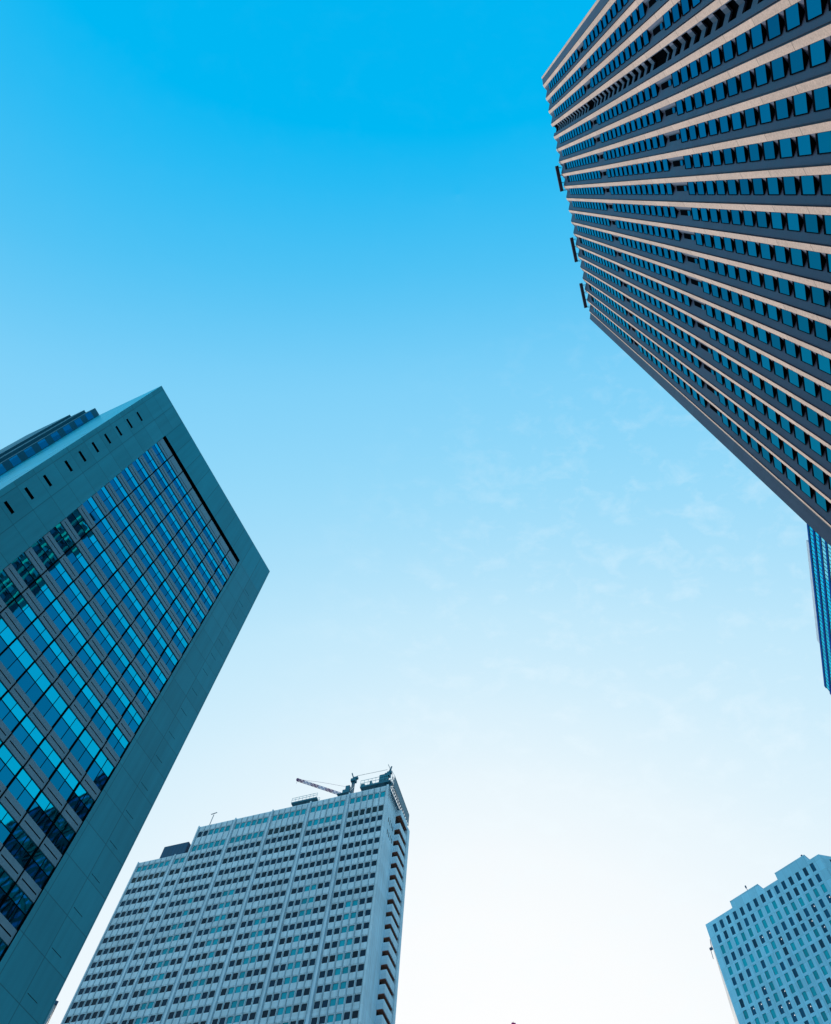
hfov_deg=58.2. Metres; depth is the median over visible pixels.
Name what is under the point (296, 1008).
window
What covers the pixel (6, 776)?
window
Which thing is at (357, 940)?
window
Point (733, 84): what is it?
window
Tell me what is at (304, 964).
window
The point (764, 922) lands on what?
window
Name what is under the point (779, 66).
window
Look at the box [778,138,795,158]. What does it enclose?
window
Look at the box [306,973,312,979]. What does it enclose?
window
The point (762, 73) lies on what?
window
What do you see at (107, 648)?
window
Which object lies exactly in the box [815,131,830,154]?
window
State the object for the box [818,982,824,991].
window
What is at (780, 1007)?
window
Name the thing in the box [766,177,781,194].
window
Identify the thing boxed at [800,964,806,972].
window
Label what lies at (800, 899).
window
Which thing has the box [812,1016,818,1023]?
window
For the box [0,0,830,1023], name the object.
sky
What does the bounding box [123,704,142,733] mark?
window
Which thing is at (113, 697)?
window
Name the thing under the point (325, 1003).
window
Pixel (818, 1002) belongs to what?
window
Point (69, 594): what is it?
window
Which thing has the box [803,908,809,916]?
window
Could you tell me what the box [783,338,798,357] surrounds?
window
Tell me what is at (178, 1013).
window
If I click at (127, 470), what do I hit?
window
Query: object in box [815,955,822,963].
window
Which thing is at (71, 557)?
window
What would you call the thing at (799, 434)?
window
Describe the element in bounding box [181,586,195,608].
window
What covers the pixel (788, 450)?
window
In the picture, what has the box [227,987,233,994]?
window
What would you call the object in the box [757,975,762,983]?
window
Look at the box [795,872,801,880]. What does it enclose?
window
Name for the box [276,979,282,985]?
window
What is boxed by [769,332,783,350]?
window
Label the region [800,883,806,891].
window
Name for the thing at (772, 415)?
window
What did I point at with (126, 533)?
window
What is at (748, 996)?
window
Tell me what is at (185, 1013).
window
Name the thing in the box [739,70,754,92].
window
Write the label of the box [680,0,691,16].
window
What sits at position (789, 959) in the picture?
window
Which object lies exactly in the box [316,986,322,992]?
window
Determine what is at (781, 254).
window
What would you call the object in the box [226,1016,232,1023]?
window
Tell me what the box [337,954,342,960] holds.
window
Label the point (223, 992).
window
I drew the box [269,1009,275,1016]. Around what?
window
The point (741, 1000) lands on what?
window
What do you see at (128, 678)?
window
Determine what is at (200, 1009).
window
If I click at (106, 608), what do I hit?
window
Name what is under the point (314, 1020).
window
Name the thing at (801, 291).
window
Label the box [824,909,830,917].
window
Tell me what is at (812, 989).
window
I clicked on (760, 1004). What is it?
window
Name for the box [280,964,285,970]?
window
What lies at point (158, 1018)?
window
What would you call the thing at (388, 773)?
roof derrick
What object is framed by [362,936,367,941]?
window
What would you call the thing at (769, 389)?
window
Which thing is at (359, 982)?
window
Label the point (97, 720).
window
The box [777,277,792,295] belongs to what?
window
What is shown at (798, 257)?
window
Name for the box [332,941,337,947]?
window
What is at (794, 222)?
window
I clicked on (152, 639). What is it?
window
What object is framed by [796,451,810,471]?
window
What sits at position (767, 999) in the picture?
window
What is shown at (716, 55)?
window
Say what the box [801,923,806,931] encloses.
window
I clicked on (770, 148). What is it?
window
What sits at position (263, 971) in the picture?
window
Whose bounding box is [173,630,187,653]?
window
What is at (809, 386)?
window
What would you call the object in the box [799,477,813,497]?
window
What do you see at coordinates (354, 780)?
roof derrick
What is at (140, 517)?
window
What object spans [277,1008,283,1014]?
window
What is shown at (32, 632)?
window
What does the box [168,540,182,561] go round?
window
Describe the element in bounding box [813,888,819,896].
window
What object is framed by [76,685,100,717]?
window
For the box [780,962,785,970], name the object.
window
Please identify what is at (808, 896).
window
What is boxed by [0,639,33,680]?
window
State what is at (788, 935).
window
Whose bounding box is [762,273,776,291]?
window
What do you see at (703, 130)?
window
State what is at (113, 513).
window
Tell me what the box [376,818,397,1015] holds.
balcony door
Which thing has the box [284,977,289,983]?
window
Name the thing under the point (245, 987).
window
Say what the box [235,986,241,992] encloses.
window
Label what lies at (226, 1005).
window
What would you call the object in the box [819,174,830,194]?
window
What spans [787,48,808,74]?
window
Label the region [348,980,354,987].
window
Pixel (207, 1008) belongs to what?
window
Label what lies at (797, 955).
window
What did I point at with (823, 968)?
window
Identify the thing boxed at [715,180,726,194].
window
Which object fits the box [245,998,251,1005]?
window
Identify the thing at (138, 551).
window
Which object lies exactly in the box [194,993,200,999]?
window
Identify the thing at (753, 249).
window
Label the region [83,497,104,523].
window
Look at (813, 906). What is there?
window
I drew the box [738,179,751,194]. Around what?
window
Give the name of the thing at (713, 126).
window
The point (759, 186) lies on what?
window
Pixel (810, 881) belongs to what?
window
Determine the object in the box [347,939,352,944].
window
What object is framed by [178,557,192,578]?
window
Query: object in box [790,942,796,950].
window
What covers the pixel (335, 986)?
window
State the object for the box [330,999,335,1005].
window
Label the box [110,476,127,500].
window
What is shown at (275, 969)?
window
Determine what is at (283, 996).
window
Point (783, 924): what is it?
window
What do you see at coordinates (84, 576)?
window
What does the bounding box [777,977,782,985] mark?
window
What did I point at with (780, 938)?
window
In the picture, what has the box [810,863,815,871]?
window
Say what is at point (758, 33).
window
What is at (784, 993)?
window
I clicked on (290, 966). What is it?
window
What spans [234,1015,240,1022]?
window
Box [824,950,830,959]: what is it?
window
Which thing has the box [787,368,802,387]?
window
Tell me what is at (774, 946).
window
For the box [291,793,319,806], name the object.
maintenance platform
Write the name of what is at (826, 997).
window
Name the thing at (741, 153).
window
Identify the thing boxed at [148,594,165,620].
window
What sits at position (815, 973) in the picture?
window
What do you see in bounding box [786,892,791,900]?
window
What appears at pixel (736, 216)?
window
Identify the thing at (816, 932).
window
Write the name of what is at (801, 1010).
window
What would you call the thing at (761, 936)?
window
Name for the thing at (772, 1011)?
window
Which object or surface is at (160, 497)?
window
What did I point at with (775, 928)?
window
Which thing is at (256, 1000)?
window
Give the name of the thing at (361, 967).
window
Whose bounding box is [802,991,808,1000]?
window
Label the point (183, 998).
window
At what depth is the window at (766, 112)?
57.69 m
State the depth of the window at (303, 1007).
167.43 m
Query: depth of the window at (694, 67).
70.65 m
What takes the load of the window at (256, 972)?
in the hotel tower at (292, 915)
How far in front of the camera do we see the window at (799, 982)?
223.25 m
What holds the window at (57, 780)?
in the teal office tower at (134, 571)
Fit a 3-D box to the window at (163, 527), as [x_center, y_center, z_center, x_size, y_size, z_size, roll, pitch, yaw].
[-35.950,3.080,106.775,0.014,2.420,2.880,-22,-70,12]
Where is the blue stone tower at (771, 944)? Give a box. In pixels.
[706,854,830,1023]
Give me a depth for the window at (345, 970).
172.45 m
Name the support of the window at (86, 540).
in the teal office tower at (134, 571)
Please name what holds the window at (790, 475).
in the sawtooth office tower at (692, 138)
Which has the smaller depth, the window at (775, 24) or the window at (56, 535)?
the window at (775, 24)
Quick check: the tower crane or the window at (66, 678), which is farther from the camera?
the tower crane
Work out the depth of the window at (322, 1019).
163.27 m
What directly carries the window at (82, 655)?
in the teal office tower at (134, 571)
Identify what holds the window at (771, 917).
in the blue stone tower at (771, 944)
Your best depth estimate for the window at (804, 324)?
60.56 m
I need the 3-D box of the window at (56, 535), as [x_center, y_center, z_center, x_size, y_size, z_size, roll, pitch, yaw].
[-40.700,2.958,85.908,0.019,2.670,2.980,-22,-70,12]
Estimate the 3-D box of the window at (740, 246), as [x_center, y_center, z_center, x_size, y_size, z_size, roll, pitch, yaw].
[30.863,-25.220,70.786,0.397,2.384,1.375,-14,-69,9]
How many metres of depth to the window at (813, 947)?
227.10 m
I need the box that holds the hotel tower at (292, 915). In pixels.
[61,784,409,1023]
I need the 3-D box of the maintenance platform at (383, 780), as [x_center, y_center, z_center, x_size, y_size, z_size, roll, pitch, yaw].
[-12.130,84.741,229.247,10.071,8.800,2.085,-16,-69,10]
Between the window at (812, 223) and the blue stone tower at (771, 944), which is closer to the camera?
the window at (812, 223)
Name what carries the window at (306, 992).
in the hotel tower at (292, 915)
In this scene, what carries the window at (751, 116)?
in the sawtooth office tower at (692, 138)
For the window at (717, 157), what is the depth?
70.58 m
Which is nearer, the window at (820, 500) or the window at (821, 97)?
the window at (821, 97)
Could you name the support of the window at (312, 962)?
in the hotel tower at (292, 915)
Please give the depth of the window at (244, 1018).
169.88 m
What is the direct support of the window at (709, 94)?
in the sawtooth office tower at (692, 138)
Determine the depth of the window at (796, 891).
243.02 m
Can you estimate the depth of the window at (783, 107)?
54.72 m
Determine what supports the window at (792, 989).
in the blue stone tower at (771, 944)
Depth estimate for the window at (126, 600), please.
93.76 m
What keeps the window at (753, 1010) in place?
in the blue stone tower at (771, 944)
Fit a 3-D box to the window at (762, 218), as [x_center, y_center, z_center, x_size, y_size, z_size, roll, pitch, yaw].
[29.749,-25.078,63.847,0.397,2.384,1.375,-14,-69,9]
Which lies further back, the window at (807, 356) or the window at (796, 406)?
the window at (796, 406)
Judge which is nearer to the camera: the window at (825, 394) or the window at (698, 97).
the window at (825, 394)
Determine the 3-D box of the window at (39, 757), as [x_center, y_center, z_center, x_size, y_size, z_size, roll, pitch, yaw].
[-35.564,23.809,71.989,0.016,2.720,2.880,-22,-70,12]
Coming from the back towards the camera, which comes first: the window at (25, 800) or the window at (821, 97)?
the window at (25, 800)
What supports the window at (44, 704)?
in the teal office tower at (134, 571)
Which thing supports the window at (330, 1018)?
in the hotel tower at (292, 915)
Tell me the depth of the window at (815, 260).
55.64 m
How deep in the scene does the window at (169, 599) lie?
102.02 m
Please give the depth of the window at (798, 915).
236.84 m
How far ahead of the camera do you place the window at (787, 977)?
227.48 m
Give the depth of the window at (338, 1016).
162.62 m
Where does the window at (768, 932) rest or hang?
in the blue stone tower at (771, 944)
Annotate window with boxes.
[0,570,19,604]
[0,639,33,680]
[0,692,25,731]
[0,745,21,786]
[0,803,17,843]
[0,884,32,929]
[5,826,36,868]
[8,595,36,628]
[8,768,40,810]
[11,553,39,585]
[13,716,43,755]
[17,662,50,703]
[25,849,53,888]
[26,618,53,651]
[28,792,58,833]
[29,577,55,608]
[31,537,57,568]
[32,739,61,778]
[35,685,67,726]
[43,641,69,674]
[46,600,71,631]
[47,815,74,853]
[48,560,72,590]
[49,523,74,552]
[50,762,78,800]
[53,708,84,748]
[60,663,84,696]
[62,621,86,653]
[64,582,86,611]
[65,545,88,573]
[66,509,89,537]
[68,784,93,820]
[70,730,99,770]
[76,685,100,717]
[78,643,101,674]
[79,603,101,633]
[80,566,102,595]
[81,531,103,558]
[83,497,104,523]
[87,751,113,790]
[92,706,115,739]
[93,664,115,694]
[94,625,115,654]
[95,551,116,578]
[95,587,116,615]
[97,486,116,511]
[97,518,116,543]
[108,684,129,715]
[108,726,128,756]
[109,571,129,598]
[109,607,129,635]
[109,645,129,674]
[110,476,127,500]
[110,537,129,563]
[111,506,128,530]
[121,467,138,490]
[122,627,142,654]
[123,496,139,519]
[123,526,140,549]
[123,557,141,582]
[123,591,142,617]
[123,665,142,694]
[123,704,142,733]
[132,459,148,480]
[134,486,149,508]
[135,515,151,537]
[136,545,152,567]
[136,576,154,601]
[136,610,154,637]
[136,646,155,674]
[137,684,154,711]
[141,1017,147,1023]
[142,450,157,471]
[144,477,159,498]
[145,505,160,526]
[146,533,162,555]
[148,563,164,586]
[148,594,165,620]
[148,1015,155,1022]
[149,628,166,655]
[149,665,166,690]
[155,495,170,515]
[155,1014,162,1021]
[156,522,171,543]
[158,551,173,573]
[160,581,175,604]
[161,612,177,638]
[161,646,177,671]
[166,512,180,532]
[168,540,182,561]
[168,1012,174,1018]
[169,569,184,590]
[171,599,186,621]
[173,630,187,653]
[175,1011,181,1017]
[177,529,190,550]
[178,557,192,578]
[180,996,186,1002]
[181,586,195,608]
[182,1010,188,1016]
[183,616,196,637]
[187,995,193,1001]
[188,546,200,566]
[189,574,203,594]
[189,1008,195,1015]
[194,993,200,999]
[197,1007,202,1013]
[201,992,207,998]
[204,1006,210,1012]
[208,991,214,997]
[216,1004,222,1010]
[219,1018,225,1023]
[220,989,226,995]
[223,1002,229,1009]
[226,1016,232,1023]
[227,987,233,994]
[231,1001,236,1007]
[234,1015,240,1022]
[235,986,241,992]
[238,1000,244,1006]
[241,1014,247,1021]
[242,985,248,991]
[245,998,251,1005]
[249,983,255,990]
[249,1013,255,1019]
[253,969,259,975]
[253,997,259,1003]
[257,982,262,988]
[260,968,266,974]
[262,1010,268,1017]
[265,995,271,1001]
[269,980,275,986]
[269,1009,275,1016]
[272,966,278,972]
[273,993,279,1000]
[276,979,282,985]
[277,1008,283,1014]
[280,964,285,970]
[280,992,286,999]
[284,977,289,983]
[285,1006,291,1013]
[287,963,292,969]
[288,991,294,997]
[291,976,297,982]
[293,1005,298,1012]
[294,962,300,968]
[296,989,302,996]
[299,975,304,981]
[300,1004,306,1010]
[302,960,307,966]
[303,988,309,995]
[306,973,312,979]
[309,959,315,965]
[311,1017,317,1023]
[314,1001,319,1008]
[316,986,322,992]
[319,971,325,977]
[319,1016,325,1023]
[322,957,327,962]
[322,1000,327,1007]
[324,984,330,991]
[327,970,332,976]
[327,1015,333,1022]
[329,955,335,961]
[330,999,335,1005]
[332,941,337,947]
[332,983,338,990]
[335,968,340,974]
[335,1013,341,1020]
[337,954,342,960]
[338,997,343,1004]
[339,940,344,946]
[340,982,346,988]
[342,967,348,973]
[344,1012,349,1019]
[345,952,350,958]
[346,996,351,1003]
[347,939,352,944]
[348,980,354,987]
[350,966,355,972]
[352,951,357,957]
[352,1010,358,1018]
[354,937,359,943]
[354,994,360,1001]
[356,979,361,985]
[358,964,363,970]
[360,950,365,956]
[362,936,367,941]
[671,3,681,23]
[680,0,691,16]
[689,60,699,78]
[693,92,703,108]
[697,122,708,138]
[699,54,710,73]
[703,87,714,105]
[707,119,718,135]
[710,47,722,68]
[711,150,722,165]
[714,82,726,101]
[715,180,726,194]
[718,115,730,133]
[719,209,730,223]
[722,40,735,62]
[722,148,734,164]
[726,76,739,97]
[726,179,738,194]
[730,111,743,130]
[730,210,742,224]
[734,146,747,163]
[734,239,746,254]
[735,32,750,56]
[737,267,749,282]
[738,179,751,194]
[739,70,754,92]
[739,999,744,1007]
[741,294,753,310]
[742,210,755,226]
[743,107,758,127]
[743,1010,748,1018]
[744,321,756,337]
[746,241,759,256]
[746,994,751,1003]
[747,143,762,161]
[749,23,766,48]
[749,270,762,286]
[750,1006,756,1014]
[751,178,766,194]
[753,299,766,315]
[754,64,770,87]
[754,990,759,998]
[755,211,769,227]
[755,924,760,932]
[756,326,769,344]
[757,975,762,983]
[758,103,774,124]
[758,1002,763,1010]
[759,243,773,259]
[759,935,764,943]
[760,354,772,371]
[761,985,767,994]
[762,141,778,159]
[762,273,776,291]
[762,919,767,928]
[763,380,775,397]
[763,1013,768,1022]
[765,13,784,40]
[765,971,770,979]
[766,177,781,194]
[766,303,780,321]
[766,406,778,423]
[766,997,771,1006]
[767,930,772,939]
[769,212,785,229]
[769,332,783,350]
[769,915,774,923]
[769,982,774,990]
[770,56,788,81]
[770,1009,776,1018]
[771,941,776,949]
[772,966,777,974]
[773,245,789,262]
[773,361,786,379]
[773,993,779,1002]
[774,98,792,120]
[774,926,779,934]
[775,951,780,959]
[776,388,789,406]
[776,911,781,919]
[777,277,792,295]
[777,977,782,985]
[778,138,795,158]
[778,936,784,944]
[778,1005,784,1013]
[779,414,792,433]
[780,308,795,327]
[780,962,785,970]
[781,922,786,930]
[781,988,786,997]
[782,176,799,194]
[782,440,795,460]
[783,2,804,31]
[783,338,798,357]
[783,947,788,954]
[784,906,789,914]
[784,972,790,981]
[785,213,802,231]
[785,466,798,485]
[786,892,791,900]
[786,932,791,940]
[786,1000,791,1009]
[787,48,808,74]
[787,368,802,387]
[787,957,793,966]
[788,877,794,885]
[789,248,806,266]
[789,917,794,925]
[789,984,795,993]
[790,396,804,416]
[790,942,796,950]
[791,92,811,116]
[791,902,796,910]
[791,1012,797,1021]
[792,281,809,300]
[792,968,798,977]
[793,424,807,444]
[793,887,799,895]
[793,928,799,936]
[794,996,800,1005]
[795,134,815,156]
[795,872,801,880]
[795,953,800,961]
[796,314,812,333]
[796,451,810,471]
[796,913,801,921]
[797,980,802,988]
[798,898,804,905]
[798,938,803,946]
[799,175,819,194]
[799,345,815,365]
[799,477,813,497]
[799,1008,805,1017]
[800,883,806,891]
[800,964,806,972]
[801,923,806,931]
[802,376,818,396]
[802,867,808,875]
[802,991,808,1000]
[803,214,822,233]
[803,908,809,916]
[803,949,808,956]
[804,0,826,22]
[805,406,821,427]
[805,893,811,901]
[805,975,811,984]
[806,250,825,270]
[806,933,811,941]
[807,1003,813,1012]
[808,39,830,67]
[808,434,824,456]
[808,878,814,886]
[808,918,814,926]
[808,959,813,968]
[809,285,828,306]
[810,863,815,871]
[810,944,816,952]
[810,987,816,996]
[811,86,830,111]
[811,462,827,484]
[811,904,817,912]
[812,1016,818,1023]
[813,320,830,341]
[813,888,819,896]
[813,928,819,936]
[813,971,819,979]
[814,490,829,511]
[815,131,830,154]
[815,874,821,881]
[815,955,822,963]
[815,999,821,1008]
[816,353,830,374]
[816,914,822,922]
[818,939,824,947]
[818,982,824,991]
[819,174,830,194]
[819,385,830,405]
[819,899,824,907]
[820,884,826,892]
[821,924,827,932]
[821,966,827,975]
[821,1011,827,1021]
[822,416,830,434]
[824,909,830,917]
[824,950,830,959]
[824,994,830,1004]
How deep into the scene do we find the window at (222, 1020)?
170.98 m
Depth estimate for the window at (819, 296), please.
56.61 m
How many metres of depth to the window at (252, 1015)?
169.57 m
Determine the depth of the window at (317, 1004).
166.86 m
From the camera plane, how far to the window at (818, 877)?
240.21 m
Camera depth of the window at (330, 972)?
173.12 m
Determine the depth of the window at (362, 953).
175.12 m
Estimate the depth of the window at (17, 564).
78.70 m
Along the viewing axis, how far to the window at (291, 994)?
171.34 m
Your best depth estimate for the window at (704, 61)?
67.65 m
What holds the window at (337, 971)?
in the hotel tower at (292, 915)
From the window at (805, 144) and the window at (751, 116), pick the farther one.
the window at (751, 116)
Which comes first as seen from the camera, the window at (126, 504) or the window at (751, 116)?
the window at (751, 116)
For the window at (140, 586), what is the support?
in the teal office tower at (134, 571)
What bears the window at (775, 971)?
in the blue stone tower at (771, 944)
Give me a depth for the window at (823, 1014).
212.48 m
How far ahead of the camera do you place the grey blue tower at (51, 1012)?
185.86 m
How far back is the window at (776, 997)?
226.10 m
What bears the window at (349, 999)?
in the hotel tower at (292, 915)
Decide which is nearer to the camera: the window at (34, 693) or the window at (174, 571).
the window at (34, 693)
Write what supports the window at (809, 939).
in the blue stone tower at (771, 944)
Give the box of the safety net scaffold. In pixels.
[358,764,408,824]
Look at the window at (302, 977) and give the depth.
174.29 m
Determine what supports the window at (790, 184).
in the sawtooth office tower at (692, 138)
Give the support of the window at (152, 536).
in the teal office tower at (134, 571)
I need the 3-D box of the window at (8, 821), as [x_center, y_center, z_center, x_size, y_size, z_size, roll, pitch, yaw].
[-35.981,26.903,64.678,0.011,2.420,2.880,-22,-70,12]
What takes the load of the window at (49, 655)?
in the teal office tower at (134, 571)
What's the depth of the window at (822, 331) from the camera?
57.61 m
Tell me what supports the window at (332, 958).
in the hotel tower at (292, 915)
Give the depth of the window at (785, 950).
233.08 m
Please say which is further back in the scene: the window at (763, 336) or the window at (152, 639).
the window at (152, 639)
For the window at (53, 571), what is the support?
in the teal office tower at (134, 571)
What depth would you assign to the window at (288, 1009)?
168.04 m
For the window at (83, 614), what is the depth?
85.37 m
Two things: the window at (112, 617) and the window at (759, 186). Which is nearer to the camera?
the window at (759, 186)
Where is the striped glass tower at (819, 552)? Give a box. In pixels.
[806,524,830,694]
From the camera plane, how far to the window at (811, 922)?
232.51 m
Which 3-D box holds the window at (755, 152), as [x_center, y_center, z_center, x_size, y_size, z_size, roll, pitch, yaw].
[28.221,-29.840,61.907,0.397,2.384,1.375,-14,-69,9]
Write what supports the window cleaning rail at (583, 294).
attached to the sawtooth office tower at (692, 138)
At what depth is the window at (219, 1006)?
174.44 m
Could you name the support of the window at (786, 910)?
in the blue stone tower at (771, 944)
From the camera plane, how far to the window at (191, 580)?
109.90 m
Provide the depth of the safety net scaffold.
226.11 m
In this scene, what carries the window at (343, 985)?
in the hotel tower at (292, 915)
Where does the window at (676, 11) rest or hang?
in the sawtooth office tower at (692, 138)
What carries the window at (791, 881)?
in the blue stone tower at (771, 944)
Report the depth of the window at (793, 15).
49.81 m
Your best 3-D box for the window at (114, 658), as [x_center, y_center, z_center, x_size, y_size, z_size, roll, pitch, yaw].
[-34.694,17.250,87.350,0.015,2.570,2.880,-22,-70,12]
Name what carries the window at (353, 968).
in the hotel tower at (292, 915)
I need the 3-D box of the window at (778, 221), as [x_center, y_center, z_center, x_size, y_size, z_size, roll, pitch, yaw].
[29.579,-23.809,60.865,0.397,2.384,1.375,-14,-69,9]
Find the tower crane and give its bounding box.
[296,778,350,795]
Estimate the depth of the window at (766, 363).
71.42 m
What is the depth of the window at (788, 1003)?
221.89 m
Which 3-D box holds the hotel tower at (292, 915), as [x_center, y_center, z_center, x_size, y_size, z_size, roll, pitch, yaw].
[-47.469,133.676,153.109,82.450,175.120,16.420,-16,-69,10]
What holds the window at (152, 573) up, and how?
in the teal office tower at (134, 571)
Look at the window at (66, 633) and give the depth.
81.76 m
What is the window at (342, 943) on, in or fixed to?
in the hotel tower at (292, 915)
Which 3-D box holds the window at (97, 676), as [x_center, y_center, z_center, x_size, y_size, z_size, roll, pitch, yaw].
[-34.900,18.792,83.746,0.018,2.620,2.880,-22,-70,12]
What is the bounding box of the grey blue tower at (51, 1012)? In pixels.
[44,1000,58,1023]
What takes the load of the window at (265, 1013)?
in the hotel tower at (292, 915)
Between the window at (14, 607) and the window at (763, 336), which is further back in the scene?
the window at (14, 607)
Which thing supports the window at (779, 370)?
in the sawtooth office tower at (692, 138)
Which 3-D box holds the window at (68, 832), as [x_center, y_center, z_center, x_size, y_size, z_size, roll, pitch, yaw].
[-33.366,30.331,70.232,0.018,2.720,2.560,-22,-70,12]
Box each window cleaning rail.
[555,166,565,191]
[570,237,580,261]
[579,283,589,307]
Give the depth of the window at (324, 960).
176.78 m
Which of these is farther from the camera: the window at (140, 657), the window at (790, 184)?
the window at (140, 657)
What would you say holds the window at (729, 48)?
in the sawtooth office tower at (692, 138)
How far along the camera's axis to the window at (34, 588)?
79.73 m
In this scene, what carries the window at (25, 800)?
in the teal office tower at (134, 571)
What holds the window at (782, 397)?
in the sawtooth office tower at (692, 138)
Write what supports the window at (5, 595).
in the teal office tower at (134, 571)
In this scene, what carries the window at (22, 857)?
in the teal office tower at (134, 571)
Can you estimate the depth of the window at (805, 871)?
244.92 m
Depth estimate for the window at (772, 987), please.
229.35 m
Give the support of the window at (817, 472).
in the sawtooth office tower at (692, 138)
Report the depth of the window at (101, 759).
78.04 m
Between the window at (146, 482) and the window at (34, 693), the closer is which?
the window at (34, 693)
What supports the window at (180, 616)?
in the teal office tower at (134, 571)
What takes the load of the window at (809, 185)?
in the sawtooth office tower at (692, 138)
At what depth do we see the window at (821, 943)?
226.10 m
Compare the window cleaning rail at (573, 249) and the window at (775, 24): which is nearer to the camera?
the window at (775, 24)
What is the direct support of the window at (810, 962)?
in the blue stone tower at (771, 944)
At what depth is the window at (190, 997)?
179.23 m
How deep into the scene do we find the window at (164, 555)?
104.42 m
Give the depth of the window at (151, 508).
105.82 m
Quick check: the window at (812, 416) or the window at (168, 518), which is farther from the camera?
the window at (168, 518)
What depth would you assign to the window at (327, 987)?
169.86 m
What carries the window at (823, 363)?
in the sawtooth office tower at (692, 138)
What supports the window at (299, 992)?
in the hotel tower at (292, 915)
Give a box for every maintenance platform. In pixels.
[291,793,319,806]
[360,774,392,790]
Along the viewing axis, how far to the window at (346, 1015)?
162.30 m
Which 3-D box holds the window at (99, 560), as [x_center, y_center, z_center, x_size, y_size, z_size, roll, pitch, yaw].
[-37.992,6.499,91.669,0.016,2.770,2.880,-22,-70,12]
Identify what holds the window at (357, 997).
in the hotel tower at (292, 915)
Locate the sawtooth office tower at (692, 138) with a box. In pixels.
[541,0,830,545]
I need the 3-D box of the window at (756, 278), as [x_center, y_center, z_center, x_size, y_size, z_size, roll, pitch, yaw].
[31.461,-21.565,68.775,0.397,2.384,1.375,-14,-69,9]
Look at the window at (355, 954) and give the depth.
175.38 m
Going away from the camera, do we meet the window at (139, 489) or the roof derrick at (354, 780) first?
the window at (139, 489)
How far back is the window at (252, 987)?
176.47 m
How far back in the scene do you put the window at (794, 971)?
226.57 m
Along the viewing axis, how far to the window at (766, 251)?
64.56 m
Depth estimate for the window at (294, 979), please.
174.70 m
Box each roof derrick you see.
[350,773,357,793]
[385,766,391,785]
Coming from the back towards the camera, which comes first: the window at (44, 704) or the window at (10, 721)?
the window at (44, 704)
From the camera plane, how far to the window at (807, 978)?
222.35 m
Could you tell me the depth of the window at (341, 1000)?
165.90 m
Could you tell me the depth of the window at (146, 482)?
108.26 m
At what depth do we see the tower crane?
235.48 m
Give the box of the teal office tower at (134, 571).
[0,386,269,1023]
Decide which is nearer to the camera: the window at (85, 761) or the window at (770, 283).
the window at (770, 283)
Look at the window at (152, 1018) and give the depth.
177.45 m
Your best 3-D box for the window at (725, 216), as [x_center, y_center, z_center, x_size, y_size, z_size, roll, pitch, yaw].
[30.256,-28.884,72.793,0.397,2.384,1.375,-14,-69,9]
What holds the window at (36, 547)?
in the teal office tower at (134, 571)
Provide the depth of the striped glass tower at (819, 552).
214.42 m
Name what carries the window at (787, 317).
in the sawtooth office tower at (692, 138)
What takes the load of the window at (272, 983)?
in the hotel tower at (292, 915)
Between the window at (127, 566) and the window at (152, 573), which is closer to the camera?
the window at (127, 566)
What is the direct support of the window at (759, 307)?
in the sawtooth office tower at (692, 138)
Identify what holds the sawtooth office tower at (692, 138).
on the ground
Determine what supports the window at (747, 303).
in the sawtooth office tower at (692, 138)
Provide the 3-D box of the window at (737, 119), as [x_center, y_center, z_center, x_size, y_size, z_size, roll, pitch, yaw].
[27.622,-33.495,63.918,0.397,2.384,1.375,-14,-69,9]
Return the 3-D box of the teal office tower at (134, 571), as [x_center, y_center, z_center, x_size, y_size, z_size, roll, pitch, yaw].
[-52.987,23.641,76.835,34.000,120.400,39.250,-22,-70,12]
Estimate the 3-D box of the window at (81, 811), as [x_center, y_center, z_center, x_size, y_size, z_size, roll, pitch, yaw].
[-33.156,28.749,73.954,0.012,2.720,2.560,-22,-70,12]
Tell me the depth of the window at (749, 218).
66.57 m
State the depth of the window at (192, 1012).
175.64 m
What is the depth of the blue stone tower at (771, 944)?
236.12 m
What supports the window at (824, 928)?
in the blue stone tower at (771, 944)
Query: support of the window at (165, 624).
in the teal office tower at (134, 571)
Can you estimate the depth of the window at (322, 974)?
173.38 m
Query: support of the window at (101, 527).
in the teal office tower at (134, 571)
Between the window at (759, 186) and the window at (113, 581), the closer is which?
the window at (759, 186)
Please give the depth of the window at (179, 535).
111.30 m
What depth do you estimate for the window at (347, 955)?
175.79 m
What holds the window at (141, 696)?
in the teal office tower at (134, 571)
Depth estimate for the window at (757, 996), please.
231.15 m
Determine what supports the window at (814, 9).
in the sawtooth office tower at (692, 138)
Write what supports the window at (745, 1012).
in the blue stone tower at (771, 944)
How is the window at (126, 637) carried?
in the teal office tower at (134, 571)
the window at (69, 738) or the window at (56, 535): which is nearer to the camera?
the window at (69, 738)
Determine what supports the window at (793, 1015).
in the blue stone tower at (771, 944)
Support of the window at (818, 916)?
in the blue stone tower at (771, 944)
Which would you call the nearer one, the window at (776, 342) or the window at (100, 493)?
the window at (776, 342)
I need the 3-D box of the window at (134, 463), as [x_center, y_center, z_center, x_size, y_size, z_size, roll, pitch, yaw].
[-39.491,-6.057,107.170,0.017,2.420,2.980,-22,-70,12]
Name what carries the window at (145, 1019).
in the hotel tower at (292, 915)
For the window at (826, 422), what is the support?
in the sawtooth office tower at (692, 138)
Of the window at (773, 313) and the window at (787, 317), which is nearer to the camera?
the window at (787, 317)
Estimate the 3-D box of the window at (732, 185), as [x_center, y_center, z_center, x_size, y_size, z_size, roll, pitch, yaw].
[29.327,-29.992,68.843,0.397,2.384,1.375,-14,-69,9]
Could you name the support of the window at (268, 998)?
in the hotel tower at (292, 915)
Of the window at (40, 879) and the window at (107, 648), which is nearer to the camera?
the window at (40, 879)

